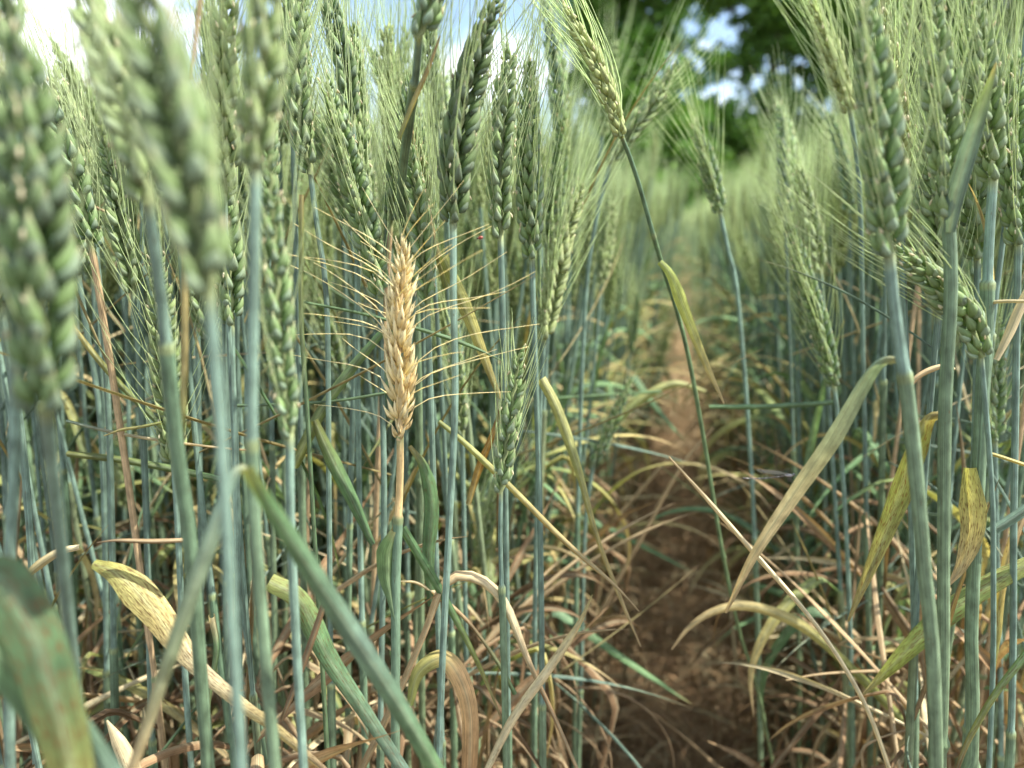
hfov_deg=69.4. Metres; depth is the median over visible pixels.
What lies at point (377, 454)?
wheat plant
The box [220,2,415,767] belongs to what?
wheat plant
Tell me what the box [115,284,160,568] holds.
wheat plant
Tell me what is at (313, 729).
wheat plant
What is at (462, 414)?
wheat plant
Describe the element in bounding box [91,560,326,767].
wheat leaf
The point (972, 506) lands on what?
wheat plant
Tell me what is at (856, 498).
wheat plant
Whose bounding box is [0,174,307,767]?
wheat plant
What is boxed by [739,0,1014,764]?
wheat plant
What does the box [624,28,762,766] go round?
wheat plant
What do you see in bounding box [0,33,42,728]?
wheat plant
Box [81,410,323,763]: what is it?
wheat plant
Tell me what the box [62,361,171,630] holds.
wheat plant
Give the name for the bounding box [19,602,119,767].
wheat plant
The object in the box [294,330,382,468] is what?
wheat leaf
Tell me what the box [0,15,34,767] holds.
wheat plant
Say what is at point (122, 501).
wheat plant
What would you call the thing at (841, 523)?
wheat plant
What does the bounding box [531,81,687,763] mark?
wheat plant
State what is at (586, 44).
wheat plant
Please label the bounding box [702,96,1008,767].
wheat plant
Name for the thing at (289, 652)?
wheat plant
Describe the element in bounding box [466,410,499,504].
wheat leaf
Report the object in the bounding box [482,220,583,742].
wheat plant
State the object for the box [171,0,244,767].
wheat plant
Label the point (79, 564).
wheat plant
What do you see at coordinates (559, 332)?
wheat plant
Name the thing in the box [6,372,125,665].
wheat plant
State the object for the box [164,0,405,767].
wheat plant
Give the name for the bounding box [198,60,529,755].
wheat plant
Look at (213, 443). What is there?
wheat plant
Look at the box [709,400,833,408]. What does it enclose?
wheat leaf
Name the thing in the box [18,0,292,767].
wheat plant
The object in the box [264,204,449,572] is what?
wheat plant
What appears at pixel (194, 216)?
wheat plant
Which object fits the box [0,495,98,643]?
wheat plant
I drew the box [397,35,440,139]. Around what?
wheat leaf
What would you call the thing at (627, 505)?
wheat leaf
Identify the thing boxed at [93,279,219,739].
wheat plant
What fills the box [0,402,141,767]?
wheat plant
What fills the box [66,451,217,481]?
wheat leaf
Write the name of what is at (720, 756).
wheat plant
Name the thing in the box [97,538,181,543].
wheat leaf
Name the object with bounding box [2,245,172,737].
wheat plant
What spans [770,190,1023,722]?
wheat plant
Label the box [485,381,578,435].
wheat plant
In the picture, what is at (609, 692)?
wheat plant
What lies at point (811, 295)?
wheat plant
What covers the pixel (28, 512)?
wheat plant
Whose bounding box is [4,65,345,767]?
wheat plant
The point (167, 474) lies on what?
wheat plant
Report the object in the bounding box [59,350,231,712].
wheat plant
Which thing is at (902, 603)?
wheat plant
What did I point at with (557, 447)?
wheat plant
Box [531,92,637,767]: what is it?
wheat plant
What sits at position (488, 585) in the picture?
wheat leaf
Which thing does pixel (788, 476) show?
damselfly
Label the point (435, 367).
wheat plant
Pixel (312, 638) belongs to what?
wheat leaf
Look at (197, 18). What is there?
wheat leaf
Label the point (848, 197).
wheat plant
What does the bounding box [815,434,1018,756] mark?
wheat plant
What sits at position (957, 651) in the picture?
wheat plant
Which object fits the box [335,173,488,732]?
wheat plant
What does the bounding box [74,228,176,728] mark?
wheat plant
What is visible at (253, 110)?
wheat plant
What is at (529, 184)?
wheat plant
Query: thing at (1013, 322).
wheat leaf
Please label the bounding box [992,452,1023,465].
wheat leaf
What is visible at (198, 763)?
wheat plant
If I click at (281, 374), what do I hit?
wheat plant
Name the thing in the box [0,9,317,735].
wheat plant
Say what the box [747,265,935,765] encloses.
wheat plant
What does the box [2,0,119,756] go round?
wheat plant
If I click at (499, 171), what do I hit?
wheat plant
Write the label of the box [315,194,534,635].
wheat plant
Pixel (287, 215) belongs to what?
wheat plant
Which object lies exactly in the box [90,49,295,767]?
wheat plant
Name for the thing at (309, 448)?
stem
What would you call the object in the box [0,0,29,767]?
wheat plant
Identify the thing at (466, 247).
wheat plant
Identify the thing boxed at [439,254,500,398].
wheat leaf
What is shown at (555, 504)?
wheat plant
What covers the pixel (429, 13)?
wheat plant
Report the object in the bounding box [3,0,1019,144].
sky
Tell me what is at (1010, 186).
wheat plant
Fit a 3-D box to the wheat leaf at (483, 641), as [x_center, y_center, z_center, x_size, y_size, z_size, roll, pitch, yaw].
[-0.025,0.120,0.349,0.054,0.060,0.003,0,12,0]
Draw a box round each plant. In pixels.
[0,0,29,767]
[0,0,104,693]
[0,0,372,767]
[0,1,59,767]
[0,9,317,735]
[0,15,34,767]
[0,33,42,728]
[0,40,524,767]
[0,47,209,715]
[0,87,55,764]
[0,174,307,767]
[0,209,158,767]
[0,366,240,729]
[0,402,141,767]
[0,460,121,674]
[0,480,21,725]
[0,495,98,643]
[0,542,179,767]
[0,718,251,767]
[1,249,174,699]
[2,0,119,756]
[2,38,173,686]
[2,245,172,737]
[3,60,80,603]
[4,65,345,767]
[5,73,166,767]
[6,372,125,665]
[6,394,229,761]
[16,525,212,743]
[17,41,321,746]
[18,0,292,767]
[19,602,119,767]
[21,13,157,767]
[23,411,240,656]
[23,591,56,767]
[26,297,170,726]
[38,401,150,422]
[42,84,275,741]
[42,108,142,726]
[50,0,214,767]
[52,0,443,767]
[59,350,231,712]
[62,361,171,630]
[63,74,111,750]
[66,1,536,767]
[66,46,209,704]
[71,119,191,759]
[73,180,221,767]
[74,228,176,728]
[77,238,353,760]
[79,58,93,342]
[79,323,296,757]
[79,329,145,674]
[80,0,245,755]
[80,314,322,749]
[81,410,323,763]
[82,56,214,767]
[88,169,383,743]
[89,163,349,739]
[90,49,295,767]
[91,0,291,762]
[92,271,187,650]
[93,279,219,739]
[95,73,264,705]
[100,8,467,765]
[101,263,141,513]
[115,3,467,767]
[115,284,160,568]
[120,26,482,747]
[124,169,393,767]
[127,0,322,767]
[137,237,219,727]
[160,0,437,767]
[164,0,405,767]
[165,213,459,760]
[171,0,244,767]
[172,98,348,735]
[173,37,263,695]
[186,131,251,767]
[194,218,353,753]
[195,39,342,767]
[197,75,487,767]
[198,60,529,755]
[204,53,368,767]
[205,0,538,767]
[206,1,477,725]
[206,20,296,761]
[218,318,412,697]
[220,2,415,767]
[240,40,591,767]
[240,78,341,762]
[244,24,694,767]
[246,181,521,763]
[246,261,387,701]
[256,0,389,767]
[264,179,412,767]
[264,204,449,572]
[266,0,343,767]
[271,0,418,767]
[274,54,377,537]
[278,0,701,767]
[286,60,502,765]
[288,88,587,767]
[288,180,536,767]
[290,111,436,711]
[298,0,368,767]
[307,271,483,601]
[310,223,393,704]
[312,352,755,767]
[313,71,539,685]
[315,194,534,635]
[316,144,475,706]
[317,0,498,767]
[317,176,560,655]
[331,165,498,767]
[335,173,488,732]
[335,259,461,636]
[336,0,455,682]
[340,235,578,667]
[348,0,426,690]
[358,161,614,740]
[359,42,638,767]
[379,26,691,767]
[394,0,674,767]
[397,0,445,767]
[409,77,583,767]
[426,177,700,767]
[427,0,560,764]
[430,252,484,671]
[434,220,580,675]
[435,162,628,665]
[459,60,721,767]
[462,157,771,767]
[463,109,558,610]
[468,0,557,767]
[476,161,619,660]
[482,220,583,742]
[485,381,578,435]
[489,0,640,767]
[490,312,546,767]
[513,99,658,767]
[515,196,631,762]
[516,0,773,764]
[519,0,680,767]
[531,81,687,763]
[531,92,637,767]
[531,224,669,767]
[533,431,602,761]
[544,151,609,739]
[545,152,657,767]
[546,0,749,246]
[559,235,708,766]
[571,0,730,767]
[576,357,651,767]
[581,239,750,767]
[581,256,702,767]
[613,43,1023,767]
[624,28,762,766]
[651,201,816,767]
[676,169,796,767]
[697,157,865,766]
[701,130,958,755]
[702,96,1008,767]
[705,26,1023,767]
[707,235,892,744]
[713,210,868,767]
[714,0,1002,767]
[718,197,911,764]
[719,209,964,766]
[720,100,990,767]
[725,0,952,767]
[725,212,872,738]
[726,234,871,746]
[729,271,899,761]
[734,12,1023,767]
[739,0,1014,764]
[739,158,854,766]
[743,286,827,767]
[745,198,921,748]
[745,225,941,732]
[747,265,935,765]
[750,67,1018,766]
[750,165,854,767]
[758,51,999,767]
[760,146,995,767]
[761,63,1023,767]
[766,70,914,756]
[766,287,896,722]
[770,116,1021,767]
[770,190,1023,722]
[774,0,872,767]
[794,76,910,765]
[803,287,1010,765]
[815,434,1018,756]
[819,189,1002,767]
[833,282,1023,767]
[839,356,1023,752]
[842,152,1023,767]
[843,0,932,767]
[847,0,1006,767]
[860,366,1023,766]
[871,344,956,531]
[884,385,1023,767]
[888,7,1021,489]
[888,229,1022,727]
[888,418,1023,767]
[900,0,1023,767]
[928,0,1023,767]
[952,0,1023,767]
[952,495,1023,767]
[954,267,1021,696]
[954,343,1023,536]
[956,249,1023,767]
[999,539,1023,763]
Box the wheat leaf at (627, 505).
[550,453,673,627]
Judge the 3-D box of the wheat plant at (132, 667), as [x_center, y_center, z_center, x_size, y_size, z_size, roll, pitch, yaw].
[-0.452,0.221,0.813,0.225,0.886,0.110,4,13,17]
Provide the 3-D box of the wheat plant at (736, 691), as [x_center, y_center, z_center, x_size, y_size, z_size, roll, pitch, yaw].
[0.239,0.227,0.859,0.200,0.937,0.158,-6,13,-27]
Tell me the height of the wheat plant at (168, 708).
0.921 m
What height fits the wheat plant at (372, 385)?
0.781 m
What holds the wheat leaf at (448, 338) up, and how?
attached to the wheat plant at (398, 341)
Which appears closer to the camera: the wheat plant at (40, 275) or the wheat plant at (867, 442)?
the wheat plant at (40, 275)
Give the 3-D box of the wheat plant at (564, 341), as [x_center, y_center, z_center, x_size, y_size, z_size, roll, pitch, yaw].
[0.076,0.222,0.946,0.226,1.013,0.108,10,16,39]
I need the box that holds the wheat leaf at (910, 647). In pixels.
[863,557,1023,694]
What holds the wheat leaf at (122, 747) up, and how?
attached to the wheat plant at (150, 761)
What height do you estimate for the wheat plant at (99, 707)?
0.932 m
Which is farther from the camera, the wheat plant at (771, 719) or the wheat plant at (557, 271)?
the wheat plant at (771, 719)
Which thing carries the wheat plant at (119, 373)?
on the ground
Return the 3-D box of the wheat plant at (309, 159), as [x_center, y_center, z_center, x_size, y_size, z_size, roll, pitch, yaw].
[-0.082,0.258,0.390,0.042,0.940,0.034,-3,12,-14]
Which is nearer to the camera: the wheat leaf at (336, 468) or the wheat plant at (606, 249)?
the wheat leaf at (336, 468)
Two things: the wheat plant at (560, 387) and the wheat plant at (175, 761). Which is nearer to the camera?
the wheat plant at (175, 761)
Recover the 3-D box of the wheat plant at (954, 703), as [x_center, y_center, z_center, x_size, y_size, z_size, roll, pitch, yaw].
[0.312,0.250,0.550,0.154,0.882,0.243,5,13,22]
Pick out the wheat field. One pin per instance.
(700, 268)
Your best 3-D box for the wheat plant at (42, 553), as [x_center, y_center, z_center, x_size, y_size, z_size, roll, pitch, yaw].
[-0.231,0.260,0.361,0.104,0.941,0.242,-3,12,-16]
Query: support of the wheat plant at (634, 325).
on the ground
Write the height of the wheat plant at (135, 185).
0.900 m
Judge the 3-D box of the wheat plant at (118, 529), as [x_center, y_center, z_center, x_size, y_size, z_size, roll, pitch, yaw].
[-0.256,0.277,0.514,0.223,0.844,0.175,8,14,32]
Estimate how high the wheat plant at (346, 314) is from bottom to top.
0.926 m
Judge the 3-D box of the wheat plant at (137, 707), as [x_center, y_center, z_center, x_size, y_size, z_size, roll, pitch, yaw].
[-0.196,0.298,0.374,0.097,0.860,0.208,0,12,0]
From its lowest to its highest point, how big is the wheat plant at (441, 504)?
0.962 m
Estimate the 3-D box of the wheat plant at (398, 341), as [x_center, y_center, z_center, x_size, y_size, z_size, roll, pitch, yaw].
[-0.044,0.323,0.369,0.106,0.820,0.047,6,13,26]
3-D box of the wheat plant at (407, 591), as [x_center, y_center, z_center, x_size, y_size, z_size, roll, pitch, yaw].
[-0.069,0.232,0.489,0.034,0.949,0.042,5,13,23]
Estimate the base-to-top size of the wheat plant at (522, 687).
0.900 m
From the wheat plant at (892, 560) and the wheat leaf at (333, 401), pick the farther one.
the wheat plant at (892, 560)
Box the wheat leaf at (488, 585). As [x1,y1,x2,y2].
[358,571,577,767]
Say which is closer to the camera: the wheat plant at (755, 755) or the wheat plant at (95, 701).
the wheat plant at (95, 701)
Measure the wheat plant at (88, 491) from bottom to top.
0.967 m
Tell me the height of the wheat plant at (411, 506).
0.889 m
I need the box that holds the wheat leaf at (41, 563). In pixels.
[30,544,79,573]
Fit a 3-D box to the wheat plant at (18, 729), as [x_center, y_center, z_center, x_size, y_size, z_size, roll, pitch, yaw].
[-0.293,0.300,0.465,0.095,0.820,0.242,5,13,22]
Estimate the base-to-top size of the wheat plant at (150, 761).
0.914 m
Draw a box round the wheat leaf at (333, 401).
[237,392,386,406]
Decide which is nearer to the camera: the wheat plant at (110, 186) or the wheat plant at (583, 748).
the wheat plant at (110, 186)
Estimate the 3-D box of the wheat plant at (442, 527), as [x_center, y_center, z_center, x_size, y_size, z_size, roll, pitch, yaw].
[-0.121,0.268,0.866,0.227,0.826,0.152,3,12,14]
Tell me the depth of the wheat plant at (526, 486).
0.66 m
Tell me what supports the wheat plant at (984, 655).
on the ground
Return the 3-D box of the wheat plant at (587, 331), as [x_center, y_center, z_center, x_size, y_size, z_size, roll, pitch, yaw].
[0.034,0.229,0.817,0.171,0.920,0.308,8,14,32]
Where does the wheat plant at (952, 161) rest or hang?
on the ground
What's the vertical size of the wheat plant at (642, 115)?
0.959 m
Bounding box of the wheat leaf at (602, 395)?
[546,390,661,399]
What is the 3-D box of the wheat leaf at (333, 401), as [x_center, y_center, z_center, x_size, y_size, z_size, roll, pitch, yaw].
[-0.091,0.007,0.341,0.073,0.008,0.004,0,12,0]
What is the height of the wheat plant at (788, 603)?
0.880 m
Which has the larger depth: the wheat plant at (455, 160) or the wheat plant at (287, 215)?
the wheat plant at (287, 215)
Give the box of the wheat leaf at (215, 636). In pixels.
[208,613,219,706]
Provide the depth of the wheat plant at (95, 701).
0.43 m
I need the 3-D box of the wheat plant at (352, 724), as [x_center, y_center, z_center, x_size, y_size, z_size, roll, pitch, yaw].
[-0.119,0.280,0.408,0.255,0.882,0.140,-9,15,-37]
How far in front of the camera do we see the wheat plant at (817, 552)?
0.71 m
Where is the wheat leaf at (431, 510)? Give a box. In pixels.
[408,445,438,606]
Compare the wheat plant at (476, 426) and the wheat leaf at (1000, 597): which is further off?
the wheat plant at (476, 426)
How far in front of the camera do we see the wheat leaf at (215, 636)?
0.32 m
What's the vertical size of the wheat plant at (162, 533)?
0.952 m
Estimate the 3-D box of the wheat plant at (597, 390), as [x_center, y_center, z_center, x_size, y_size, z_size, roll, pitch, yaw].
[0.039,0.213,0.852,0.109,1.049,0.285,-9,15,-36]
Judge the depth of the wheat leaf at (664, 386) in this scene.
0.64 m
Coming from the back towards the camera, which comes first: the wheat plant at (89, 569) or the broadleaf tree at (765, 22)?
the broadleaf tree at (765, 22)
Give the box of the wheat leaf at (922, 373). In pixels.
[914,364,954,383]
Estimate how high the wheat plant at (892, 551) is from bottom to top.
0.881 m
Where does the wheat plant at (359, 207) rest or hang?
on the ground
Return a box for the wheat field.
[0,0,1023,767]
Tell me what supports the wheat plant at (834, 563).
on the ground
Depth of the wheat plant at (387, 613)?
0.52 m
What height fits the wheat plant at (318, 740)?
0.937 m
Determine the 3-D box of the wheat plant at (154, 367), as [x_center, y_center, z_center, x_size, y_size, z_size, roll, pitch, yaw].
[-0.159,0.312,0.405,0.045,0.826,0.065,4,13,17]
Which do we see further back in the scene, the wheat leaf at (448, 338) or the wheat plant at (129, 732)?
the wheat plant at (129, 732)
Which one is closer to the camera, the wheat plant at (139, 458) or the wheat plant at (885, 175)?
the wheat plant at (885, 175)
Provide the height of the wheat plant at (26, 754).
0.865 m
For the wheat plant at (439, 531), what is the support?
on the ground
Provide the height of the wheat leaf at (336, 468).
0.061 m
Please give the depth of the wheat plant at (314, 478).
0.70 m
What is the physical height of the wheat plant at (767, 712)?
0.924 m
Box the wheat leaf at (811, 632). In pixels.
[671,601,904,726]
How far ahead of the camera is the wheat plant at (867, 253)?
0.84 m
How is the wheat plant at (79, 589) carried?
on the ground
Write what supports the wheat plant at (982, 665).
on the ground
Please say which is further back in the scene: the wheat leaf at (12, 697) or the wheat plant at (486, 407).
the wheat plant at (486, 407)
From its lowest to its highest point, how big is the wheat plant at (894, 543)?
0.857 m
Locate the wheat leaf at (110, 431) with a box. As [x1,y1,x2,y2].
[66,420,244,450]
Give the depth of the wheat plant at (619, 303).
0.90 m
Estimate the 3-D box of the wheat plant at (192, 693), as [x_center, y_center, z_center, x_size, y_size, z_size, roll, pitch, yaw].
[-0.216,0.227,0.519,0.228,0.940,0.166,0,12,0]
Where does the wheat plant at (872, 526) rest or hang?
on the ground
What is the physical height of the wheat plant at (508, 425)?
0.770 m
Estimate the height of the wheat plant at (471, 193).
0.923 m
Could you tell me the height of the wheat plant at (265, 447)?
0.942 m
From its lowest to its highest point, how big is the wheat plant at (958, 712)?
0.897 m
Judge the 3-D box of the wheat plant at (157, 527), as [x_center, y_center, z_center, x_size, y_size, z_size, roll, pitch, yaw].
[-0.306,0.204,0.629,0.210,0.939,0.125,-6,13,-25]
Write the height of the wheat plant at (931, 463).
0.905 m
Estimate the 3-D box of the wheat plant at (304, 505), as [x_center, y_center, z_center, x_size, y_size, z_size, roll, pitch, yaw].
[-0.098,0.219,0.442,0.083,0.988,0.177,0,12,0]
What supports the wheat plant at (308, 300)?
on the ground
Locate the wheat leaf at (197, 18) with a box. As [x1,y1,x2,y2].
[192,0,202,80]
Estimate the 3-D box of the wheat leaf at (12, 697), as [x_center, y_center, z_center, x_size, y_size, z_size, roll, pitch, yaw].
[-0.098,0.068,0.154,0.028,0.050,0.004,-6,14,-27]
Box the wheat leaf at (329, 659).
[266,574,408,767]
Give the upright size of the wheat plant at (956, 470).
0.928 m
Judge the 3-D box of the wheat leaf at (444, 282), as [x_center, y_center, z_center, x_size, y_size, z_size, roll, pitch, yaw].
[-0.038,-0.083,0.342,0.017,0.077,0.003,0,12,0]
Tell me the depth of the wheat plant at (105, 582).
0.41 m
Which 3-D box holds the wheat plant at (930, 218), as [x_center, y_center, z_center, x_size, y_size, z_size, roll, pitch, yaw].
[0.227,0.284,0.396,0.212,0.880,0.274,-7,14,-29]
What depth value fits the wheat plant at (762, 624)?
0.93 m
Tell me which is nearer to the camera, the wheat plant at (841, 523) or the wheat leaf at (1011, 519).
the wheat leaf at (1011, 519)
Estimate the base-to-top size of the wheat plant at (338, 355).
0.814 m
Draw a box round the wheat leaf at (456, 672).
[407,650,478,767]
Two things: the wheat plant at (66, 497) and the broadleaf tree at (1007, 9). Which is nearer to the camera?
the wheat plant at (66, 497)
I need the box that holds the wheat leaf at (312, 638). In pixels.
[280,606,323,719]
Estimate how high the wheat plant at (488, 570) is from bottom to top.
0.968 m
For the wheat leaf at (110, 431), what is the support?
attached to the wheat plant at (154, 367)
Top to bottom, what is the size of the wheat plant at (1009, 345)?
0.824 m
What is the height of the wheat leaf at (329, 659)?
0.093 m
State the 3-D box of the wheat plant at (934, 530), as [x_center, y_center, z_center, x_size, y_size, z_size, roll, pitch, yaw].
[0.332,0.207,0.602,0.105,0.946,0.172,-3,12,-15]
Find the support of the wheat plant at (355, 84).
on the ground
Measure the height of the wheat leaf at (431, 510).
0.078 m
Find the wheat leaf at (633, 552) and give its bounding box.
[579,427,713,655]
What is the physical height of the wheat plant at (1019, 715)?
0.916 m
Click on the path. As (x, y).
(691, 718)
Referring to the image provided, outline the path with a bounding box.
[571,272,787,767]
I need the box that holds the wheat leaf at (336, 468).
[311,419,374,544]
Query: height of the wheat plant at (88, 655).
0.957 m
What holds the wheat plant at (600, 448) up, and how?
on the ground
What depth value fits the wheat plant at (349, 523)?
0.37 m
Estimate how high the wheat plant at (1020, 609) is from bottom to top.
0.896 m
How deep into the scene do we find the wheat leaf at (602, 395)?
0.56 m
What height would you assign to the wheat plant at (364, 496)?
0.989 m
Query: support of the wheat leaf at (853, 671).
attached to the wheat plant at (982, 665)
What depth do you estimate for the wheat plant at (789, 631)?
0.52 m
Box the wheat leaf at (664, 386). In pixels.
[613,380,705,427]
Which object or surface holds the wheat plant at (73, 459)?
on the ground
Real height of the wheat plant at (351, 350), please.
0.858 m
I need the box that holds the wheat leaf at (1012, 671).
[955,650,1023,767]
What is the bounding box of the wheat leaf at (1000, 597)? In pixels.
[996,518,1023,662]
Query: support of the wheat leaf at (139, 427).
attached to the wheat plant at (154, 367)
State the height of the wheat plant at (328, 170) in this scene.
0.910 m
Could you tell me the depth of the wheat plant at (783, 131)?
0.59 m
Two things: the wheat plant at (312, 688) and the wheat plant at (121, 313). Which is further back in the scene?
the wheat plant at (121, 313)
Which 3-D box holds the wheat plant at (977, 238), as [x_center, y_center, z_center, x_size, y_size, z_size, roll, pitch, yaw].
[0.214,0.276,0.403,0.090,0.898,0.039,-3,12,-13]
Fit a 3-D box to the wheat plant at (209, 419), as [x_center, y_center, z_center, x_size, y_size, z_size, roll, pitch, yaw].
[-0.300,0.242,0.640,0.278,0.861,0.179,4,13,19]
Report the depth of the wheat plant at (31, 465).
0.55 m
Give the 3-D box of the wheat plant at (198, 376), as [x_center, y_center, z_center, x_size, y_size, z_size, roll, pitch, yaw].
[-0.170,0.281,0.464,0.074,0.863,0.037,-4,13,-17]
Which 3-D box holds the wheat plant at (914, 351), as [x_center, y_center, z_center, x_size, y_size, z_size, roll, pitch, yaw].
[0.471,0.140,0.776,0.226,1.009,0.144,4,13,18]
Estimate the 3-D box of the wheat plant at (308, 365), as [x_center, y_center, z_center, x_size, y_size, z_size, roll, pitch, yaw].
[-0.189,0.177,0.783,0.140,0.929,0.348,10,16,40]
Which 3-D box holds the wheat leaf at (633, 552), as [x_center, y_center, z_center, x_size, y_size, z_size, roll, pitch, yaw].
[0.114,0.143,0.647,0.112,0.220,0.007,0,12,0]
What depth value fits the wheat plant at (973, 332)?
0.28 m
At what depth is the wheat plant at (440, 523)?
0.60 m
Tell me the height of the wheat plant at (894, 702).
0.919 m
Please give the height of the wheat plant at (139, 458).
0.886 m
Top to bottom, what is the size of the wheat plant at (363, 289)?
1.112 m
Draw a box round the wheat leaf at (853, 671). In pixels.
[786,670,899,680]
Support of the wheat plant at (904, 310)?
on the ground
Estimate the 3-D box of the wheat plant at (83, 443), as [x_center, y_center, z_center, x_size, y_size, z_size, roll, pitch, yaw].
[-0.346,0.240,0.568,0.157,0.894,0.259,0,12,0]
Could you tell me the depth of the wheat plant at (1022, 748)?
0.73 m
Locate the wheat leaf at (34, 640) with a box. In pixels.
[0,555,94,767]
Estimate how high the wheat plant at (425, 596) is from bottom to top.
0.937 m
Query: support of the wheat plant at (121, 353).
on the ground
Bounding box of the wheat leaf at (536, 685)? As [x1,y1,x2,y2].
[485,595,592,767]
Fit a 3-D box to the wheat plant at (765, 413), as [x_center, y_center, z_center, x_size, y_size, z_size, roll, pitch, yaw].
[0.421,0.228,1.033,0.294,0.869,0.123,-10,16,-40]
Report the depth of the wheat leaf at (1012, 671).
0.30 m
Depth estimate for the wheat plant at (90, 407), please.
0.57 m
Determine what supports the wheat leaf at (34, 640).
attached to the wheat plant at (40, 275)
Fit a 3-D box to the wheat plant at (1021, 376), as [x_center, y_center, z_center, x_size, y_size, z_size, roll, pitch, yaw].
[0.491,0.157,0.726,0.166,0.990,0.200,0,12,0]
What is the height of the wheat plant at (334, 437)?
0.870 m
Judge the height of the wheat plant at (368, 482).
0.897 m
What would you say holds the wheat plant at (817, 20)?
on the ground
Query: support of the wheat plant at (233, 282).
on the ground
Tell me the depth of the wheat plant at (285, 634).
0.42 m
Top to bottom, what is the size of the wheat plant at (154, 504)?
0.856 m
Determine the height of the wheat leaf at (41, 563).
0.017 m
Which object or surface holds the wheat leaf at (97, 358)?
attached to the wheat plant at (110, 186)
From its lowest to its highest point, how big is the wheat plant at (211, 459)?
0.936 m
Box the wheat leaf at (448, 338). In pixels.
[304,301,501,360]
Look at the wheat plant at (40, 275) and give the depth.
0.15 m
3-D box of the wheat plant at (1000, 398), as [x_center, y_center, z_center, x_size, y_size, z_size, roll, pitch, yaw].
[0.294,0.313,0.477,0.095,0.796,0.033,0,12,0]
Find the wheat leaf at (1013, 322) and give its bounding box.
[994,290,1023,360]
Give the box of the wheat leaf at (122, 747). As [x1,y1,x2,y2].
[106,720,140,767]
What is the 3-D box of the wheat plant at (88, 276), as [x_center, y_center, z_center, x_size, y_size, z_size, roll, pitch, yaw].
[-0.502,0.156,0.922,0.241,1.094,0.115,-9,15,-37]
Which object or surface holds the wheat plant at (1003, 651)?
on the ground
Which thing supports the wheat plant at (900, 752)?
on the ground
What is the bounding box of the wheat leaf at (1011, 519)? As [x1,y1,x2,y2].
[987,504,1023,533]
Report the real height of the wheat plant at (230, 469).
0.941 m
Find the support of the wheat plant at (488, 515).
on the ground
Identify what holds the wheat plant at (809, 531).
on the ground
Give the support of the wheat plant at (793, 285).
on the ground
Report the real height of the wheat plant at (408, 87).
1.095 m
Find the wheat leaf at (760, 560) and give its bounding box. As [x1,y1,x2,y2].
[669,456,890,767]
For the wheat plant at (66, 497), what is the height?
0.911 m
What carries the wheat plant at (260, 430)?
on the ground
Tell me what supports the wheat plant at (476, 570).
on the ground
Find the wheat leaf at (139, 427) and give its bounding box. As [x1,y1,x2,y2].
[104,421,160,435]
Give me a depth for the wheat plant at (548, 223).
0.46 m
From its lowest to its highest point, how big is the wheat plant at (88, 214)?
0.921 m
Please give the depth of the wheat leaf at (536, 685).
0.33 m
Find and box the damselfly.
[743,469,794,482]
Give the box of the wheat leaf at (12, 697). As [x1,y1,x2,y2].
[0,639,122,767]
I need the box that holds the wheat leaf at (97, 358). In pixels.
[76,329,154,422]
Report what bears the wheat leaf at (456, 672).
attached to the wheat plant at (455, 160)
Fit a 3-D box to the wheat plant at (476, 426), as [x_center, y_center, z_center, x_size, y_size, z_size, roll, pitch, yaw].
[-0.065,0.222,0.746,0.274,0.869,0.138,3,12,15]
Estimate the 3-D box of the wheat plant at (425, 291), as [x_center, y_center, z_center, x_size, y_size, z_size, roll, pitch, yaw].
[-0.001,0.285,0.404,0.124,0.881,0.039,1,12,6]
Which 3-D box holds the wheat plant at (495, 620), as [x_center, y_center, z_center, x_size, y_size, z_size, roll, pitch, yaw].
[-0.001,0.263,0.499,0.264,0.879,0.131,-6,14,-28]
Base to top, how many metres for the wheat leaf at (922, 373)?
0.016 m
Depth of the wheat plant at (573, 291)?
0.84 m
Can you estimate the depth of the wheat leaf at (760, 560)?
0.33 m
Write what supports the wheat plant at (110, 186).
on the ground
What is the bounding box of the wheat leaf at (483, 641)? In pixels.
[401,580,516,694]
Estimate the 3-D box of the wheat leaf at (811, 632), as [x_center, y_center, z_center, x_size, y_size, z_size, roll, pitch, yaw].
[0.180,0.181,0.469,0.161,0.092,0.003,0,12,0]
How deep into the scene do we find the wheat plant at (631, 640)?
0.98 m
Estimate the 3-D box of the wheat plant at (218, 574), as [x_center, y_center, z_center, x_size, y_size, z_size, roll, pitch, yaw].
[-0.138,0.241,0.510,0.340,0.916,0.147,5,13,23]
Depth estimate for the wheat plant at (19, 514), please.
0.42 m
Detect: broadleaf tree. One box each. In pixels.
[682,0,908,187]
[810,0,1023,146]
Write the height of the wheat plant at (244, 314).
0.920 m
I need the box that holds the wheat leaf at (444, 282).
[412,129,448,288]

